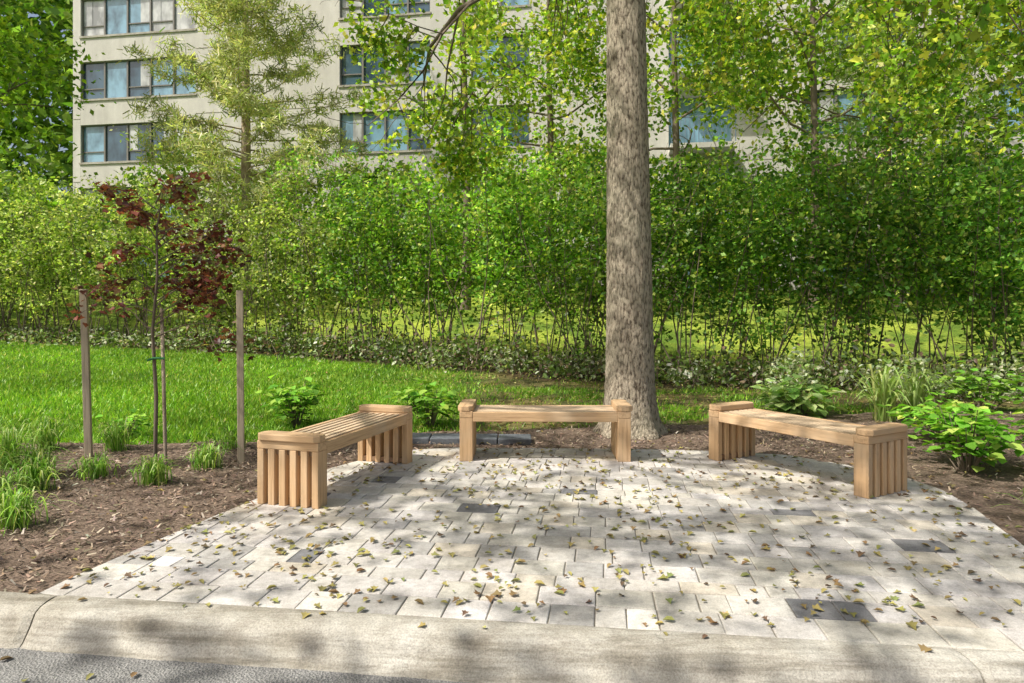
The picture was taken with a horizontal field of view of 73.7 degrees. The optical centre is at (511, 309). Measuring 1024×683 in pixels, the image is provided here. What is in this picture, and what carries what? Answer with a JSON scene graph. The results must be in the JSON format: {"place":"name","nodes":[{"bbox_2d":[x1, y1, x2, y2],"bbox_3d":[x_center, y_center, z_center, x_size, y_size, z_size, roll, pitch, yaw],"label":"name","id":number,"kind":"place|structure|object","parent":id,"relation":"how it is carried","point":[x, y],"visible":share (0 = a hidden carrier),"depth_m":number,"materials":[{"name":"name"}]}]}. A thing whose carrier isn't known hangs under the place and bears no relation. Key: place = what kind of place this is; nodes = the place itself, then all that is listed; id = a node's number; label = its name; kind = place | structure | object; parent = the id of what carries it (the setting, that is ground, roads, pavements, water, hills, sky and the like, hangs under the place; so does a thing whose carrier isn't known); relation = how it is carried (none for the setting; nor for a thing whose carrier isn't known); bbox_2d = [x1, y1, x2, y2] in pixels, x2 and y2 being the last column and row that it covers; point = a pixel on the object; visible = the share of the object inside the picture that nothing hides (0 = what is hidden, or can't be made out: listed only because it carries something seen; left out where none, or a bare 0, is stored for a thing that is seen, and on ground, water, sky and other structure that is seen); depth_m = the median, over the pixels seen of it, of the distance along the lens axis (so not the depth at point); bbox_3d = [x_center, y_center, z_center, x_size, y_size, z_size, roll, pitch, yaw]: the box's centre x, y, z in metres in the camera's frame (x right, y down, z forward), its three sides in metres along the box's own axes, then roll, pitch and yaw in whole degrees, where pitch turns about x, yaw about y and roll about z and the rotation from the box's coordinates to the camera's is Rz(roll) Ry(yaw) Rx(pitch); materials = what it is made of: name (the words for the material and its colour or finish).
{"place":"outdoors","nodes":[
{"label":"outdoors","id":0,"kind":"place"},
{"bbox_2d":[0,0,72,276],"label":"sky","id":1,"kind":"structure","parent":0,"point":[29,15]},
{"bbox_2d":[0,647,467,682],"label":"road","id":2,"kind":"structure","parent":0,"point":[33,666],"depth_m":2.88,"materials":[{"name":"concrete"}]},
{"bbox_2d":[0,363,1023,681],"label":"fallen leaves","id":3,"kind":"object","parent":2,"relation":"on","point":[722,613],"visible":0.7,"depth_m":4.19,"materials":[{"name":"yellow plant"}]},
{"bbox_2d":[0,277,1023,444],"bbox_3d":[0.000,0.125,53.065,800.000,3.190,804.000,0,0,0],"label":"ground","id":4,"kind":"structure","parent":0,"point":[911,330],"depth_m":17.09,"materials":[{"name":"green plant"}]},
{"bbox_2d":[0,0,72,278],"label":"distant trees","id":5,"kind":"object","parent":4,"relation":"on","point":[58,12],"visible":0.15,"depth_m":42.52,"materials":[{"name":"green plant"}]},
{"bbox_2d":[0,0,116,327],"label":"maple tree","id":6,"kind":"object","parent":4,"relation":"on","point":[48,61],"visible":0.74,"depth_m":22.35,"materials":[{"name":"green plant"}]},
{"bbox_2d":[116,0,371,300],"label":"pine tree","id":7,"kind":"object","parent":4,"relation":"on","point":[228,59],"visible":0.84,"depth_m":23.10,"materials":[{"name":"green plant"}]},
{"bbox_2d":[255,367,326,427],"bbox_3d":[-2.642,1.077,8.328,0.689,0.754,0.879,0,0,-43],"label":"hydrangea bush","id":8,"kind":"object","parent":4,"relation":"on","point":[292,399],"visible":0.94,"depth_m":8.27,"materials":[{"name":"green plant"}]},
{"bbox_2d":[383,377,459,427],"bbox_3d":[-1.046,1.139,8.268,0.836,0.631,0.913,0,0,-37],"label":"hydrangea bush","id":9,"kind":"object","parent":4,"relation":"on","point":[420,399],"visible":0.87,"depth_m":8.21,"materials":[{"name":"green plant"}]},
{"bbox_2d":[333,0,595,309],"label":"ash tree","id":10,"kind":"object","parent":4,"relation":"on","point":[462,39],"visible":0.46,"depth_m":20.28,"materials":[{"name":"green plant"}]},
{"bbox_2d":[0,42,1023,405],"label":"hedge","id":11,"kind":"object","parent":4,"relation":"on","point":[832,246],"visible":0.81,"depth_m":13.71,"materials":[{"name":"green plant"}]},
{"bbox_2d":[0,591,1023,682],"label":"kerb","id":12,"kind":"structure","parent":4,"relation":"on","point":[457,650],"depth_m":2.92,"materials":[{"name":"concrete"}]},
{"bbox_2d":[0,411,1023,592],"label":"mulch bed","id":13,"kind":"object","parent":4,"relation":"on","point":[93,531],"visible":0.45,"depth_m":5.41,"materials":[{"name":"brown soil"}]},
{"bbox_2d":[0,471,35,503],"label":"daylily plant","id":14,"kind":"object","parent":13,"relation":"on","point":[3,480],"visible":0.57,"depth_m":4.98,"materials":[{"name":"green plant"}]},
{"bbox_2d":[0,445,41,478],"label":"daylily plant","id":15,"kind":"object","parent":13,"relation":"on","point":[1,457],"visible":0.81,"depth_m":5.51,"materials":[{"name":"green plant"}]},
{"bbox_2d":[0,415,46,456],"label":"daylily plant","id":16,"kind":"object","parent":13,"relation":"on","point":[2,423],"visible":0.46,"depth_m":6.63,"materials":[{"name":"green plant"}]},
{"bbox_2d":[0,423,65,470],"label":"daylily plant","id":17,"kind":"object","parent":13,"relation":"on","point":[6,441],"visible":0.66,"depth_m":6.06,"materials":[{"name":"green plant"}]},
{"bbox_2d":[1,440,71,478],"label":"daylily plant","id":18,"kind":"object","parent":13,"relation":"on","point":[35,453],"visible":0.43,"depth_m":5.72,"materials":[{"name":"green plant"}]},
{"bbox_2d":[1,455,77,493],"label":"daylily plant","id":19,"kind":"object","parent":13,"relation":"on","point":[36,475],"visible":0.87,"depth_m":5.31,"materials":[{"name":"green plant"}]},
{"bbox_2d":[0,483,80,535],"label":"daylily plant","id":20,"kind":"object","parent":13,"relation":"on","point":[15,512],"visible":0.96,"depth_m":4.42,"materials":[{"name":"green plant"}]},
{"bbox_2d":[18,416,80,450],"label":"daylily plant","id":21,"kind":"object","parent":13,"relation":"on","point":[48,432],"visible":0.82,"depth_m":6.87,"materials":[{"name":"green plant"}]},
{"bbox_2d":[79,289,92,456],"bbox_3d":[-4.101,0.700,6.580,0.073,1.800,0.073,-2,0,0],"label":"wooden stake","id":22,"kind":"object","parent":13,"relation":"on","point":[86,391],"visible":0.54,"depth_m":6.55,"materials":[{"name":"brown wood"}]},
{"bbox_2d":[66,450,130,480],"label":"daylily plant","id":23,"kind":"object","parent":13,"relation":"on","point":[96,467],"visible":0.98,"depth_m":5.72,"materials":[{"name":"green plant"}]},
{"bbox_2d":[79,417,148,451],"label":"daylily plant","id":24,"kind":"object","parent":13,"relation":"on","point":[113,440],"visible":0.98,"depth_m":6.84,"materials":[{"name":"green plant"}]},
{"bbox_2d":[96,405,149,438],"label":"hydrangea bush","id":25,"kind":"object","parent":13,"relation":"on","point":[132,417],"visible":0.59,"depth_m":7.58,"materials":[{"name":"green plant"}]},
{"bbox_2d":[126,454,178,486],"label":"daylily plant","id":26,"kind":"object","parent":13,"relation":"on","point":[154,471],"visible":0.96,"depth_m":5.52,"materials":[{"name":"green plant"}]},
{"bbox_2d":[64,171,258,460],"bbox_3d":[-3.244,0.069,6.443,1.532,2.863,1.498,0,0,-44],"label":"red maple sapling","id":27,"kind":"object","parent":13,"relation":"on","point":[191,290],"visible":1,"depth_m":6.37,"materials":[{"name":"brown plant"}]},
{"bbox_2d":[179,439,242,472],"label":"daylily plant","id":28,"kind":"object","parent":13,"relation":"on","point":[206,458],"visible":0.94,"depth_m":6.06,"materials":[{"name":"green plant"}]},
{"bbox_2d":[208,424,257,450],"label":"daylily plant","id":29,"kind":"object","parent":13,"relation":"on","point":[232,435],"visible":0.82,"depth_m":6.93,"materials":[{"name":"green plant"}]},
{"bbox_2d":[236,290,244,463],"bbox_3d":[-2.506,0.710,6.300,0.072,1.780,0.062,0,0,-17],"label":"wooden stake","id":30,"kind":"object","parent":13,"relation":"on","point":[240,374],"visible":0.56,"depth_m":6.27,"materials":[{"name":"brown wood"}]},
{"bbox_2d":[412,433,531,444],"bbox_3d":[-0.510,1.385,7.320,1.447,0.070,0.318,0,0,3],"label":"stone edging","id":31,"kind":"object","parent":13,"relation":"on","point":[454,438],"visible":0.63,"depth_m":7.20,"materials":[{"name":"stone"}]},
{"bbox_2d":[750,366,848,418],"bbox_3d":[3.805,1.109,9.147,1.082,0.694,1.374,0,0,0],"label":"hosta plant","id":32,"kind":"object","parent":13,"relation":"on","point":[795,401],"visible":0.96,"depth_m":8.96,"materials":[{"name":"green plant"}]},
{"bbox_2d":[824,363,954,421],"bbox_3d":[4.768,1.056,8.717,1.600,0.728,1.390,0,0,33],"label":"iris plant","id":33,"kind":"object","parent":13,"relation":"on","point":[885,394],"visible":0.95,"depth_m":8.64,"materials":[{"name":"green plant"}]},
{"bbox_2d":[870,365,967,419],"bbox_3d":[5.235,1.077,8.845,1.218,0.686,1.394,0,0,31],"label":"iris plant","id":34,"kind":"object","parent":13,"relation":"on","point":[916,398],"visible":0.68,"depth_m":8.82,"materials":[{"name":"green plant"}]},
{"bbox_2d":[876,390,997,442],"bbox_3d":[4.628,1.164,7.414,1.090,0.584,1.067,0,0,0],"label":"hydrangea bush","id":35,"kind":"object","parent":13,"relation":"on","point":[901,414],"visible":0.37,"depth_m":7.38,"materials":[{"name":"green plant"}]},
{"bbox_2d":[907,390,1023,472],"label":"hydrangea bush","id":36,"kind":"object","parent":13,"relation":"on","point":[984,429],"visible":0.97,"depth_m":5.89,"materials":[{"name":"green plant"}]},
{"bbox_2d":[1000,409,1023,456],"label":"hydrangea bush","id":37,"kind":"object","parent":13,"relation":"on","point":[1017,452],"visible":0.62,"depth_m":5.99,"materials":[{"name":"green plant"}]},
{"bbox_2d":[0,287,1023,400],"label":"shrubs","id":38,"kind":"object","parent":4,"relation":"on","point":[36,338],"visible":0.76,"depth_m":14.21,"materials":[{"name":"green plant"}]},
{"bbox_2d":[0,125,1023,301],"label":"distant shrubs","id":39,"kind":"object","parent":4,"relation":"on","point":[132,177],"visible":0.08,"depth_m":25.98,"materials":[{"name":"green plant"}]},
{"bbox_2d":[37,447,1023,651],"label":"paver patio","id":40,"kind":"structure","parent":4,"relation":"on","point":[639,601],"depth_m":3.93,"materials":[{"name":"grey stone"}]},
{"bbox_2d":[257,404,412,508],"bbox_3d":[-1.380,1.144,5.620,0.512,0.512,1.618,0,0,16],"label":"park bench","id":41,"kind":"object","parent":40,"relation":"on","point":[292,468],"visible":0.99,"depth_m":4.93,"materials":[{"name":"brown wood"}]},
{"bbox_2d":[458,399,631,461],"bbox_3d":[0.310,1.144,6.550,1.618,0.512,0.512,0,0,1],"label":"park bench","id":42,"kind":"object","parent":40,"relation":"on","point":[616,413],"visible":1,"depth_m":6.31,"materials":[{"name":"brown wood"}]},
{"bbox_2d":[709,401,907,498],"bbox_3d":[2.460,1.144,5.860,0.512,0.512,1.618,0,0,-30],"label":"park bench","id":43,"kind":"object","parent":40,"relation":"on","point":[880,459],"visible":1,"depth_m":5.41,"materials":[{"name":"brown wood"}]},
{"bbox_2d":[73,0,1023,294],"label":"walls","id":44,"kind":"structure","parent":4,"relation":"on","point":[115,50],"depth_m":29.93,"materials":[{"name":"concrete"}]},
{"bbox_2d":[73,4,1023,286],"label":"sills","id":45,"kind":"structure","parent":44,"relation":"attached to","point":[293,108],"depth_m":30.17,"materials":[{"name":"concrete"}]},
{"bbox_2d":[82,0,1023,284],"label":"window frames","id":46,"kind":"structure","parent":44,"relation":"attached to","point":[150,22],"depth_m":31.48,"materials":[{"name":"grey metal"}]},
{"bbox_2d":[84,0,1018,278],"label":"blinds","id":47,"kind":"object","parent":46,"relation":"attached to","point":[162,10],"visible":0.27,"depth_m":31.46,"materials":[{"name":"white fabric"}]},
{"bbox_2d":[84,0,1023,283],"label":"glass","id":48,"kind":"object","parent":46,"relation":"attached to","point":[116,148],"visible":0.29,"depth_m":30.08,"materials":[{"name":"glass"}]},
{"bbox_2d":[84,0,1023,288],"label":"windows","id":49,"kind":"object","parent":44,"relation":"attached to","point":[116,72],"visible":0.27,"depth_m":30.03,"materials":[{"name":"glass"}]},
{"bbox_2d":[670,40,736,288],"bbox_3d":[7.426,-11.453,26.483,2.500,21.685,0.050,0,0,9],"label":"balcony railing","id":50,"kind":"object","parent":44,"relation":"on","point":[703,123],"visible":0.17,"depth_m":26.50,"materials":[{"name":"grey metal"}]},
{"bbox_2d":[432,0,696,303],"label":"ash tree","id":51,"kind":"object","parent":4,"relation":"on","point":[552,136],"visible":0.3,"depth_m":21.40,"materials":[{"name":"green plant"}]},
{"bbox_2d":[320,0,1023,439],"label":"maple tree","id":52,"kind":"object","parent":4,"relation":"on","point":[630,368],"visible":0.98,"depth_m":10.10,"materials":[{"name":"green plant"}]},
{"bbox_2d":[505,0,864,302],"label":"ash tree","id":53,"kind":"object","parent":4,"relation":"on","point":[676,140],"visible":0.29,"depth_m":20.39,"materials":[{"name":"green plant"}]},
{"bbox_2d":[763,346,830,393],"bbox_3d":[4.989,1.045,11.991,1.136,0.839,1.027,0,0,0],"label":"variegated shrub","id":54,"kind":"object","parent":4,"relation":"on","point":[800,372],"visible":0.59,"depth_m":11.87,"materials":[{"name":"green plant"}]},
{"bbox_2d":[654,0,1023,309],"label":"ash tree","id":55,"kind":"object","parent":4,"relation":"on","point":[813,103],"visible":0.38,"depth_m":18.47,"materials":[{"name":"green plant"}]},
{"bbox_2d":[723,0,1023,306],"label":"ash tree","id":56,"kind":"object","parent":4,"relation":"on","point":[849,95],"visible":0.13,"depth_m":20.30,"materials":[{"name":"green plant"}]},
{"bbox_2d":[766,0,1016,291],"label":"tree","id":57,"kind":"object","parent":4,"relation":"on","point":[853,80],"visible":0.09,"depth_m":22.16,"materials":[{"name":"green plant"}]},
{"bbox_2d":[863,350,947,401],"bbox_3d":[6.295,1.052,10.920,1.207,0.814,1.023,0,0,0],"label":"variegated shrub","id":58,"kind":"object","parent":4,"relation":"on","point":[913,361],"visible":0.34,"depth_m":10.85,"materials":[{"name":"green plant"}]},
{"bbox_2d":[844,3,1023,256],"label":"ash tree","id":59,"kind":"object","parent":4,"relation":"on","point":[972,113],"visible":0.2,"depth_m":19.26,"materials":[{"name":"green plant"}]},
{"bbox_2d":[927,361,1023,413],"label":"hydrangea bush","id":60,"kind":"object","parent":4,"relation":"on","point":[975,388],"visible":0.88,"depth_m":9.57,"materials":[{"name":"green plant"}]},
{"bbox_2d":[937,351,1023,402],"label":"variegated shrub","id":61,"kind":"object","parent":4,"relation":"on","point":[984,369],"visible":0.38,"depth_m":10.94,"materials":[{"name":"green plant"}]}
]}

